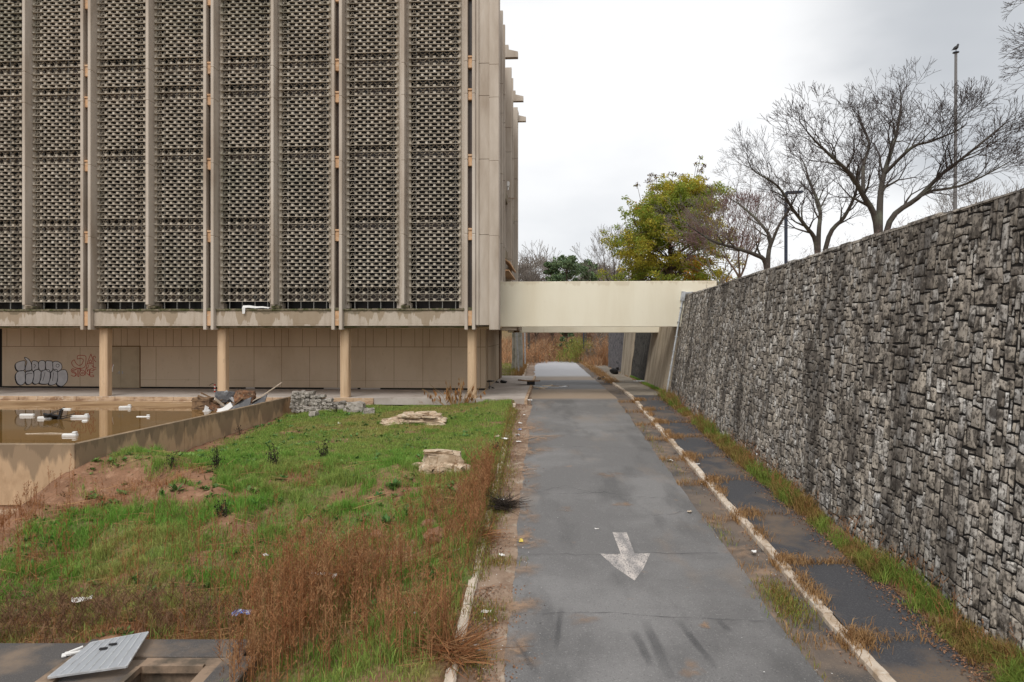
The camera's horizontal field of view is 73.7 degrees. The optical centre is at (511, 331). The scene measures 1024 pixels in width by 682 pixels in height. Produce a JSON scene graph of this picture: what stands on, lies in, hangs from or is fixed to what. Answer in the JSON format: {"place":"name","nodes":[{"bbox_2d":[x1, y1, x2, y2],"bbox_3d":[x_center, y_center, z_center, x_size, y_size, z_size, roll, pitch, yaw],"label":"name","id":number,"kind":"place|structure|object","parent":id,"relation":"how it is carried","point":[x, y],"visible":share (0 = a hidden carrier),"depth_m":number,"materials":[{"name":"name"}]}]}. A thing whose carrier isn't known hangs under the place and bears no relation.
{"place":"outdoors","nodes":[
{"label":"outdoors","id":0,"kind":"place"},
{"bbox_2d":[61,646,82,657],"bbox_3d":[-7.292,5.295,11.326,0.304,0.109,0.120,0,0,-30],"label":"white bracket","id":1,"kind":"object","parent":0,"point":[73,651],"visible":0.88,"depth_m":11.30,"materials":[{"name":"plastic"}]},
{"bbox_2d":[0,407,215,442],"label":"water","id":2,"kind":"structure","parent":0,"point":[15,427],"depth_m":28.36,"materials":[{"name":"liquid"}]},
{"bbox_2d":[43,407,74,419],"bbox_3d":[-19.607,3.574,29.537,1.150,0.577,0.680,0,0,-25],"label":"pool chair","id":3,"kind":"object","parent":2,"relation":"in","point":[52,415],"visible":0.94,"depth_m":29.37,"materials":[{"name":"black plastic"}]},
{"bbox_2d":[62,431,77,435],"bbox_3d":[-15.980,3.720,24.686,0.500,0.240,0.200,0,0,-6],"label":"foam block","id":4,"kind":"object","parent":2,"relation":"on","point":[74,433],"depth_m":24.62,"materials":[{"name":"white plastic"}]},
{"bbox_2d":[70,413,89,417],"bbox_3d":[-18.976,3.715,29.992,0.750,0.250,0.200,0,0,-3],"label":"foam block","id":5,"kind":"object","parent":2,"relation":"in","point":[82,416],"depth_m":29.91,"materials":[{"name":"white plastic"}]},
{"bbox_2d":[0,400,229,408],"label":"pool bed","id":6,"kind":"object","parent":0,"point":[104,404],"visible":0.17,"depth_m":34.70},
{"bbox_2d":[191,397,213,409],"bbox_3d":[-15.060,3.571,33.290,0.880,0.750,0.620,0,0,0],"label":"wooden crate","id":7,"kind":"object","parent":6,"relation":"on","point":[196,402],"visible":0.55,"depth_m":33.00,"materials":[{"name":"brown wood"}]},
{"bbox_2d":[199,398,234,405],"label":"tangled sticks","id":8,"kind":"object","parent":6,"relation":"on","point":[217,403],"visible":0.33,"depth_m":32.99,"materials":[{"name":"brown wood"}]},
{"bbox_2d":[214,391,234,402],"bbox_3d":[-14.001,3.180,33.316,0.993,0.598,0.696,0,0,18],"label":"tar lump","id":9,"kind":"object","parent":8,"relation":"on","point":[222,396],"visible":0.85,"depth_m":33.01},
{"bbox_2d":[216,402,232,411],"bbox_3d":[-13.661,3.697,32.221,0.976,0.777,0.218,0,0,-10],"label":"white board","id":10,"kind":"object","parent":6,"relation":"on","point":[228,406],"visible":0.52,"depth_m":32.25,"materials":[{"name":"plastic"}]},
{"bbox_2d":[220,397,251,408],"bbox_3d":[-13.266,3.667,32.638,1.822,1.105,0.686,0,0,10],"label":"metal sheet","id":11,"kind":"object","parent":6,"relation":"on","point":[245,402],"visible":0.37,"depth_m":32.74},
{"bbox_2d":[209,402,221,410],"bbox_3d":[-14.035,3.640,32.726,0.955,0.608,0.490,0,0,-25],"label":"rusty sheet","id":12,"kind":"object","parent":11,"relation":"on","point":[213,407],"visible":0.52,"depth_m":32.64,"materials":[{"name":"metal"}]},
{"bbox_2d":[233,390,255,403],"bbox_3d":[-13.025,3.246,33.307,1.045,0.784,0.660,0,0,-22],"label":"broken block","id":13,"kind":"object","parent":6,"relation":"on","point":[240,394],"depth_m":33.07,"materials":[{"name":"concrete"}]},
{"bbox_2d":[253,394,267,403],"bbox_3d":[-12.521,3.480,33.038,1.500,0.951,0.716,0,0,10],"label":"metal sheet","id":14,"kind":"object","parent":6,"relation":"on","point":[261,399],"visible":0.33,"depth_m":33.15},
{"bbox_2d":[0,376,533,404],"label":"plaza floor","id":15,"kind":"structure","parent":0,"point":[514,389],"depth_m":38.37,"materials":[{"name":"concrete"}]},
{"bbox_2d":[0,0,525,397],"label":"office building","id":16,"kind":"structure","parent":15,"relation":"on","point":[332,185],"depth_m":35.88,"materials":[{"name":"concrete"}]},
{"bbox_2d":[242,305,269,313],"bbox_3d":[-13.239,-1.160,35.374,1.433,0.440,0.321,0,0,0],"label":"pipe","id":17,"kind":"object","parent":16,"relation":"on","point":[244,307],"visible":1,"depth_m":35.29,"materials":[{"name":"white plastic"}]},
{"bbox_2d":[499,330,501,378],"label":"side door","id":18,"kind":"structure","parent":16,"relation":"in","point":[500,331],"depth_m":50.27,"materials":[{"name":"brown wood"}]},
{"bbox_2d":[500,281,716,332],"bbox_3d":[5.156,-1.340,40.838,11.924,2.760,8.600,0,0,3],"label":"footbridge","id":19,"kind":"object","parent":16,"relation":"attached to","point":[592,307],"visible":0.81,"depth_m":36.60,"materials":[{"name":"paint"}]},
{"bbox_2d":[0,325,1007,681],"bbox_3d":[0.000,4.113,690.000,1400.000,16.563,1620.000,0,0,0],"label":"ground","id":20,"kind":"structure","parent":0,"point":[52,495],"depth_m":17.67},
{"bbox_2d":[0,557,254,642],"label":"dark dead brush","id":21,"kind":"object","parent":20,"relation":"on","point":[99,601],"visible":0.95,"depth_m":12.47,"materials":[{"name":"plant"}]},
{"bbox_2d":[0,639,256,681],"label":"asphalt pad","id":22,"kind":"object","parent":20,"relation":"on","point":[26,662],"visible":0.44,"depth_m":11.28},
{"bbox_2d":[35,656,223,681],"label":"drain vault","id":23,"kind":"object","parent":22,"relation":"in","point":[174,669],"visible":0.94,"depth_m":10.90,"materials":[{"name":"concrete"}]},
{"bbox_2d":[47,631,148,678],"bbox_3d":[-6.682,5.235,11.097,1.120,0.130,1.178,0,0,-13],"label":"steel grate","id":24,"kind":"object","parent":23,"relation":"on","point":[115,653],"visible":1,"depth_m":10.99,"materials":[{"name":"grey metal"}]},
{"bbox_2d":[0,396,291,513],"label":"pool wall","id":25,"kind":"structure","parent":20,"relation":"on","point":[23,463],"depth_m":21.22,"materials":[{"name":"concrete"}]},
{"bbox_2d":[156,452,178,467],"bbox_3d":[-10.105,3.775,20.113,0.606,0.503,0.554,0,0,0],"label":"dead weed","id":26,"kind":"object","parent":20,"relation":"on","point":[172,460],"visible":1,"depth_m":20.12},
{"bbox_2d":[167,483,185,490],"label":"leafy weed","id":27,"kind":"object","parent":20,"relation":"on","point":[174,487],"visible":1,"depth_m":18.39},
{"bbox_2d":[0,446,390,638],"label":"sparse weeds","id":28,"kind":"object","parent":20,"relation":"on","point":[5,519],"visible":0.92,"depth_m":15.60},
{"bbox_2d":[206,446,224,471],"bbox_3d":[-8.690,3.734,20.107,0.515,0.816,0.561,0,0,30],"label":"dead weed","id":29,"kind":"object","parent":20,"relation":"on","point":[216,464],"visible":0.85,"depth_m":20.07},
{"bbox_2d":[214,499,232,516],"bbox_3d":[-7.332,4.443,17.337,0.590,0.465,0.522,0,0,13],"label":"dead weed","id":30,"kind":"object","parent":20,"relation":"on","point":[221,506],"visible":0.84,"depth_m":17.25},
{"bbox_2d":[12,430,447,561],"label":"earth clods","id":31,"kind":"object","parent":20,"relation":"on","point":[49,505],"visible":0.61,"depth_m":18.73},
{"bbox_2d":[0,448,491,642],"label":"fallen stems","id":32,"kind":"object","parent":20,"relation":"on","point":[182,629],"visible":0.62,"depth_m":15.71,"materials":[{"name":"plant"}]},
{"bbox_2d":[0,407,495,652],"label":"broadleaf weeds","id":33,"kind":"object","parent":20,"relation":"on","point":[215,485],"visible":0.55,"depth_m":18.69,"materials":[{"name":"green plant"}]},
{"bbox_2d":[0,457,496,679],"bbox_3d":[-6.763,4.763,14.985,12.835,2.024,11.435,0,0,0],"label":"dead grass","id":34,"kind":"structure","parent":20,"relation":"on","point":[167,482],"depth_m":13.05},
{"bbox_2d":[0,398,511,681],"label":"lawn grass","id":35,"kind":"structure","parent":20,"relation":"on","point":[396,453],"depth_m":17.04,"materials":[{"name":"plant"}]},
{"bbox_2d":[0,376,535,405],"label":"plaza kerb","id":36,"kind":"structure","parent":20,"relation":"on","point":[367,401],"depth_m":35.92,"materials":[{"name":"concrete"}]},
{"bbox_2d":[265,443,279,464],"bbox_3d":[-7.185,3.720,20.541,0.519,0.786,0.640,0,0,-24],"label":"dead weed","id":37,"kind":"object","parent":20,"relation":"on","point":[275,460],"visible":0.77,"depth_m":20.55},
{"bbox_2d":[309,411,318,416],"bbox_3d":[-9.088,3.783,31.338,0.396,0.356,0.502,0,0,19],"label":"loose stone","id":38,"kind":"object","parent":20,"relation":"on","point":[313,413],"visible":0.76,"depth_m":31.14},
{"bbox_2d":[315,443,329,457],"bbox_3d":[-6.012,3.804,21.813,0.579,0.573,0.569,0,0,-17],"label":"dead weed","id":39,"kind":"object","parent":20,"relation":"on","point":[325,450],"visible":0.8,"depth_m":21.81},
{"bbox_2d":[178,486,473,681],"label":"tall weeds","id":40,"kind":"object","parent":20,"relation":"on","point":[302,591],"visible":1,"depth_m":11.93,"materials":[{"name":"plant"}]},
{"bbox_2d":[289,390,366,412],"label":"ruined wall","id":41,"kind":"structure","parent":20,"relation":"on","point":[301,401],"depth_m":33.08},
{"bbox_2d":[345,401,365,412],"bbox_3d":[-7.467,3.616,32.616,0.942,0.610,0.828,0,0,0],"label":"loose stone","id":42,"kind":"object","parent":20,"relation":"on","point":[358,406],"visible":0.74,"depth_m":32.33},
{"bbox_2d":[363,408,374,413],"bbox_3d":[-6.652,3.704,31.736,0.536,0.372,0.426,0,0,-23],"label":"loose stone","id":43,"kind":"object","parent":20,"relation":"on","point":[369,410],"visible":0.7,"depth_m":31.57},
{"bbox_2d":[283,407,457,476],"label":"grass tufts","id":44,"kind":"object","parent":20,"relation":"on","point":[447,420],"visible":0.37,"depth_m":29.05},
{"bbox_2d":[378,513,393,524],"bbox_3d":[-3.106,4.620,16.861,0.416,0.238,0.430,0,0,-12],"label":"leafy weed","id":45,"kind":"object","parent":20,"relation":"on","point":[386,517],"visible":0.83,"depth_m":16.88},
{"bbox_2d":[385,477,401,485],"bbox_3d":[-3.223,4.140,18.824,0.417,0.243,0.549,0,0,24],"label":"leafy weed","id":46,"kind":"object","parent":20,"relation":"on","point":[395,482],"visible":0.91,"depth_m":18.74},
{"bbox_2d":[380,411,447,425],"bbox_3d":[-4.210,3.743,29.277,2.920,0.700,1.365,0,0,0],"label":"stone heap","id":47,"kind":"object","parent":20,"relation":"on","point":[432,418],"visible":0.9,"depth_m":28.91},
{"bbox_2d":[420,519,436,529],"bbox_3d":[-2.002,4.649,16.419,0.446,0.317,0.321,0,0,0],"label":"earth clod","id":48,"kind":"object","parent":20,"relation":"on","point":[423,522],"visible":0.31,"depth_m":16.35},
{"bbox_2d":[423,526,445,543],"bbox_3d":[-1.751,4.648,15.620,0.544,0.380,0.458,0,0,0],"label":"earth clod","id":49,"kind":"object","parent":20,"relation":"on","point":[433,530],"visible":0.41,"depth_m":15.45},
{"bbox_2d":[413,449,470,473],"bbox_3d":[-2.131,3.952,20.728,1.797,0.807,1.301,0,0,0],"label":"boulder","id":50,"kind":"object","parent":20,"relation":"on","point":[446,458],"visible":0.77,"depth_m":20.38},
{"bbox_2d":[384,430,502,588],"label":"roadside weeds","id":51,"kind":"object","parent":20,"relation":"on","point":[486,467],"visible":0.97,"depth_m":16.52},
{"bbox_2d":[422,377,485,405],"bbox_3d":[-2.891,3.049,34.443,3.309,1.542,0.647,0,0,4],"label":"wilted plant","id":52,"kind":"object","parent":20,"relation":"on","point":[450,396],"visible":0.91,"depth_m":34.38,"materials":[{"name":"brown plant"}]},
{"bbox_2d":[391,602,527,679],"bbox_3d":[-0.955,4.633,10.499,1.971,0.751,1.823,0,0,-41],"label":"brush pile","id":53,"kind":"object","parent":20,"relation":"on","point":[464,650],"visible":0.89,"depth_m":10.39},
{"bbox_2d":[444,402,515,681],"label":"kerb","id":54,"kind":"structure","parent":20,"relation":"on","point":[450,674],"depth_m":12.02,"materials":[{"name":"concrete"}]},
{"bbox_2d":[477,514,507,544],"bbox_3d":[-0.706,4.394,15.617,1.526,0.662,1.438,0,0,41],"label":"brush pile","id":55,"kind":"object","parent":54,"relation":"on","point":[488,534],"visible":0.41,"depth_m":15.44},
{"bbox_2d":[511,333,514,368],"bbox_3d":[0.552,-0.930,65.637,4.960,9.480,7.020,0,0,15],"label":"post","id":56,"kind":"object","parent":20,"relation":"on","point":[513,351],"visible":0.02,"depth_m":65.79,"materials":[{"name":"grey"}]},
{"bbox_2d":[502,360,528,375],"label":"lawn grass","id":57,"kind":"structure","parent":20,"relation":"on","point":[521,371],"depth_m":59.99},
{"bbox_2d":[516,333,518,370],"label":"metal post","id":58,"kind":"object","parent":20,"relation":"on","point":[517,351],"visible":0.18,"depth_m":57.94,"materials":[{"name":"metal"}]},
{"bbox_2d":[518,272,530,351],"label":"bare tree","id":59,"kind":"object","parent":20,"relation":"on","point":[528,336],"visible":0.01,"depth_m":85.86,"materials":[{"name":"grey plant"}]},
{"bbox_2d":[524,333,525,363],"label":"metal post","id":60,"kind":"object","parent":20,"relation":"on","point":[524,348],"visible":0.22,"depth_m":67.95,"materials":[{"name":"metal"}]},
{"bbox_2d":[509,351,541,364],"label":"dry shrub","id":61,"kind":"object","parent":20,"relation":"on","point":[528,358],"visible":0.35,"depth_m":73.95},
{"bbox_2d":[518,263,540,281],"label":"brown tree","id":62,"kind":"object","parent":20,"relation":"on","point":[525,269],"visible":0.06,"depth_m":118.60,"materials":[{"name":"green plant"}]},
{"bbox_2d":[515,269,551,369],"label":"bare tree","id":63,"kind":"object","parent":20,"relation":"on","point":[520,340],"visible":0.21,"depth_m":63.81,"materials":[{"name":"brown plant"}]},
{"bbox_2d":[508,345,561,362],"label":"dry shrub","id":64,"kind":"object","parent":20,"relation":"on","point":[537,354],"visible":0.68,"depth_m":77.44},
{"bbox_2d":[506,333,563,345],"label":"dry shrub","id":65,"kind":"object","parent":20,"relation":"on","point":[532,335],"visible":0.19,"depth_m":99.05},
{"bbox_2d":[518,239,562,280],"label":"bare tree","id":66,"kind":"object","parent":20,"relation":"on","point":[532,258],"visible":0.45,"depth_m":110.84,"materials":[{"name":"grey plant"}]},
{"bbox_2d":[509,338,572,361],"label":"dry shrub","id":67,"kind":"object","parent":20,"relation":"on","point":[544,349],"visible":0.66,"depth_m":81.33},
{"bbox_2d":[518,254,563,281],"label":"bare tree","id":68,"kind":"object","parent":20,"relation":"on","point":[522,264],"visible":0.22,"depth_m":116.56,"materials":[{"name":"grey plant"}]},
{"bbox_2d":[502,336,593,363],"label":"undergrowth","id":69,"kind":"object","parent":20,"relation":"on","point":[507,352],"visible":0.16,"depth_m":88.45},
{"bbox_2d":[543,261,560,280],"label":"pine tree","id":70,"kind":"object","parent":20,"relation":"on","point":[550,270],"visible":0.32,"depth_m":99.49,"materials":[{"name":"green plant"}]},
{"bbox_2d":[527,333,582,346],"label":"dry shrub","id":71,"kind":"object","parent":20,"relation":"on","point":[548,335],"visible":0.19,"depth_m":95.18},
{"bbox_2d":[527,333,585,352],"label":"dry shrub","id":72,"kind":"object","parent":20,"relation":"on","point":[556,341],"visible":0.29,"depth_m":88.92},
{"bbox_2d":[559,333,573,358],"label":"evergreen shrub","id":73,"kind":"object","parent":20,"relation":"on","point":[565,336],"visible":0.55,"depth_m":83.73,"materials":[{"name":"green plant"}]},
{"bbox_2d":[547,254,588,280],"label":"pine tree","id":74,"kind":"object","parent":20,"relation":"on","point":[569,263],"visible":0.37,"depth_m":97.29,"materials":[{"name":"green plant"}]},
{"bbox_2d":[549,334,599,362],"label":"bush","id":75,"kind":"object","parent":20,"relation":"on","point":[576,346],"visible":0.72,"depth_m":79.57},
{"bbox_2d":[570,341,599,361],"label":"dry shrub","id":76,"kind":"object","parent":20,"relation":"on","point":[583,352],"visible":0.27,"depth_m":78.16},
{"bbox_2d":[572,259,598,280],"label":"pine tree","id":77,"kind":"object","parent":20,"relation":"on","point":[592,277],"visible":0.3,"depth_m":100.77,"materials":[{"name":"green plant"}]},
{"bbox_2d":[547,260,624,280],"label":"bare tree","id":78,"kind":"object","parent":20,"relation":"on","point":[598,267],"visible":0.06,"depth_m":118.00,"materials":[{"name":"grey plant"}]},
{"bbox_2d":[574,333,608,345],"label":"dry shrub","id":79,"kind":"object","parent":20,"relation":"on","point":[591,336],"visible":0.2,"depth_m":99.04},
{"bbox_2d":[575,333,608,362],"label":"dry shrub","id":80,"kind":"object","parent":20,"relation":"on","point":[588,354],"visible":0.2,"depth_m":75.96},
{"bbox_2d":[587,334,608,364],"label":"dry shrub","id":81,"kind":"object","parent":20,"relation":"on","point":[603,352],"visible":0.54,"depth_m":70.67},
{"bbox_2d":[577,260,637,338],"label":"bare tree","id":82,"kind":"object","parent":20,"relation":"on","point":[609,270],"visible":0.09,"depth_m":106.65,"materials":[{"name":"grey plant"}]},
{"bbox_2d":[570,222,663,280],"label":"bare tree","id":83,"kind":"object","parent":20,"relation":"on","point":[604,257],"visible":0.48,"depth_m":61.38,"materials":[{"name":"grey plant"}]},
{"bbox_2d":[429,403,829,681],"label":"edge grass","id":84,"kind":"structure","parent":20,"relation":"on","point":[786,599],"depth_m":13.38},
{"bbox_2d":[594,155,744,282],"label":"autumn tree","id":85,"kind":"object","parent":20,"relation":"on","point":[650,237],"visible":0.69,"depth_m":51.43,"materials":[{"name":"green plant"}]},
{"bbox_2d":[668,213,766,284],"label":"bare tree","id":86,"kind":"object","parent":20,"relation":"on","point":[730,232],"visible":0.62,"depth_m":46.74,"materials":[{"name":"brown plant"}]},
{"bbox_2d":[661,186,792,277],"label":"bare tree","id":87,"kind":"object","parent":20,"relation":"on","point":[739,273],"visible":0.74,"depth_m":44.08,"materials":[{"name":"brown plant"}]},
{"bbox_2d":[463,396,1001,681],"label":"leaf litter","id":88,"kind":"object","parent":20,"relation":"on","point":[916,625],"visible":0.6,"depth_m":12.51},
{"bbox_2d":[585,363,895,681],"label":"kerb","id":89,"kind":"structure","parent":20,"relation":"on","point":[877,671],"depth_m":13.46,"materials":[{"name":"concrete"}]},
{"bbox_2d":[654,146,832,268],"bbox_3d":[10.670,-5.219,32.792,8.218,7.146,4.872,0,0,-6],"label":"bare tree","id":90,"kind":"object","parent":20,"relation":"on","point":[770,239],"visible":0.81,"depth_m":32.51,"materials":[{"name":"brown plant"}]},
{"bbox_2d":[784,190,802,263],"bbox_3d":[14.829,-4.571,36.000,0.930,5.742,0.300,0,0,0],"label":"street lamp","id":91,"kind":"object","parent":20,"relation":"on","point":[786,244],"visible":0.37,"depth_m":35.93,"materials":[{"name":"metal"}]},
{"bbox_2d":[718,122,896,253],"bbox_3d":[12.012,-5.297,26.907,5.428,7.332,7.565,0,0,43],"label":"bare tree","id":92,"kind":"object","parent":20,"relation":"on","point":[816,238],"visible":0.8,"depth_m":27.37,"materials":[{"name":"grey plant"}]},
{"bbox_2d":[608,188,1023,654],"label":"retaining wall","id":93,"kind":"structure","parent":20,"relation":"on","point":[876,380],"depth_m":13.83,"materials":[{"name":"stone"}]},
{"bbox_2d":[666,291,691,390],"bbox_3d":[8.841,0.774,36.250,1.521,5.883,0.200,0,0,0],"label":"drainpipe","id":94,"kind":"object","parent":93,"relation":"attached to","point":[682,297],"visible":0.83,"depth_m":36.21,"materials":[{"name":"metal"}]},
{"bbox_2d":[706,200,973,287],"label":"wall top brambles","id":95,"kind":"object","parent":93,"relation":"on","point":[837,242],"depth_m":18.84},
{"bbox_2d":[641,382,1023,681],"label":"verge grass","id":96,"kind":"structure","parent":20,"relation":"on","point":[1014,672],"depth_m":13.01,"materials":[{"name":"plant"}]},
{"bbox_2d":[661,386,1023,669],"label":"verge weeds","id":97,"kind":"object","parent":20,"relation":"on","point":[805,502],"visible":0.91,"depth_m":14.04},
{"bbox_2d":[760,57,1023,232],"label":"bare tree","id":98,"kind":"object","parent":20,"relation":"on","point":[877,217],"visible":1,"depth_m":21.45,"materials":[{"name":"grey plant"}]},
{"bbox_2d":[952,51,958,209],"bbox_3d":[19.504,-7.115,30.000,0.262,10.430,0.247,0,0,0],"label":"flagpole","id":99,"kind":"object","parent":20,"relation":"on","point":[955,147],"visible":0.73,"depth_m":29.95,"materials":[{"name":"metal"}]},
{"bbox_2d":[920,179,1023,218],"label":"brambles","id":100,"kind":"object","parent":20,"relation":"on","point":[973,190],"visible":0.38,"depth_m":33.81,"materials":[{"name":"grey plant"}]},
{"bbox_2d":[996,0,1023,94],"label":"bare tree","id":101,"kind":"object","parent":20,"relation":"on","point":[1018,51],"visible":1,"depth_m":15.10,"materials":[{"name":"grey plant"}]},
{"bbox_2d":[581,346,607,365],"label":"bank scrub","id":102,"kind":"object","parent":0,"point":[594,362],"visible":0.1,"depth_m":70.67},
{"bbox_2d":[596,364,660,394],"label":"sidewalk","id":103,"kind":"structure","parent":0,"point":[631,386],"depth_m":44.54,"materials":[{"name":"concrete"}]},
{"bbox_2d":[578,360,624,383],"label":"kerb weeds","id":104,"kind":"object","parent":103,"relation":"on","point":[595,369],"visible":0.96,"depth_m":56.44,"materials":[{"name":"plant"}]},
{"bbox_2d":[504,361,823,681],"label":"road","id":105,"kind":"structure","parent":0,"point":[591,612],"depth_m":13.53,"materials":[{"name":"asphalt"}]},
{"bbox_2d":[457,362,535,681],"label":"gutter","id":106,"kind":"object","parent":105,"relation":"on","point":[504,577],"visible":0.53,"depth_m":13.75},
{"bbox_2d":[486,482,532,515],"bbox_3d":[-0.239,4.261,17.781,1.758,0.681,1.713,0,0,27],"label":"brush pile","id":107,"kind":"object","parent":106,"relation":"on","point":[500,502],"visible":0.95,"depth_m":17.72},
{"bbox_2d":[507,601,529,609],"bbox_3d":[0.141,4.887,12.138,0.994,0.080,1.440,0,0,0],"label":"earth film","id":108,"kind":"object","parent":105,"relation":"on","point":[521,605],"visible":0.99,"depth_m":12.19,"materials":[{"name":"brown"}]},
{"bbox_2d":[511,533,528,541],"bbox_3d":[0.115,4.694,15.511,1.291,0.086,1.452,0,0,-21],"label":"earth film","id":109,"kind":"object","parent":105,"relation":"on","point":[523,536],"visible":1,"depth_m":15.60,"materials":[{"name":"brown"}]},
{"bbox_2d":[600,532,649,579],"bbox_3d":[2.420,4.751,14.629,1.020,0.150,2.606,0,0,20],"label":"road marking","id":110,"kind":"object","parent":105,"relation":"on","point":[629,562],"visible":1,"depth_m":14.36,"materials":[{"name":"paint"}]},
{"bbox_2d":[575,362,876,681],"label":"gutter","id":111,"kind":"object","parent":105,"relation":"on","point":[839,668],"visible":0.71,"depth_m":14.37,"materials":[{"name":"concrete"}]},
{"bbox_2d":[617,397,957,665],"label":"dry grass tufts","id":112,"kind":"object","parent":111,"relation":"on","point":[853,634],"visible":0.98,"depth_m":13.90,"materials":[{"name":"plant"}]},
{"bbox_2d":[500,0,1023,280],"label":"sky","id":113,"kind":"structure","parent":0,"point":[616,93],"materials":[{"name":"white"}]},
{"bbox_2d":[633,395,999,681],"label":"sidewalk","id":114,"kind":"structure","parent":0,"point":[911,661],"depth_m":12.94,"materials":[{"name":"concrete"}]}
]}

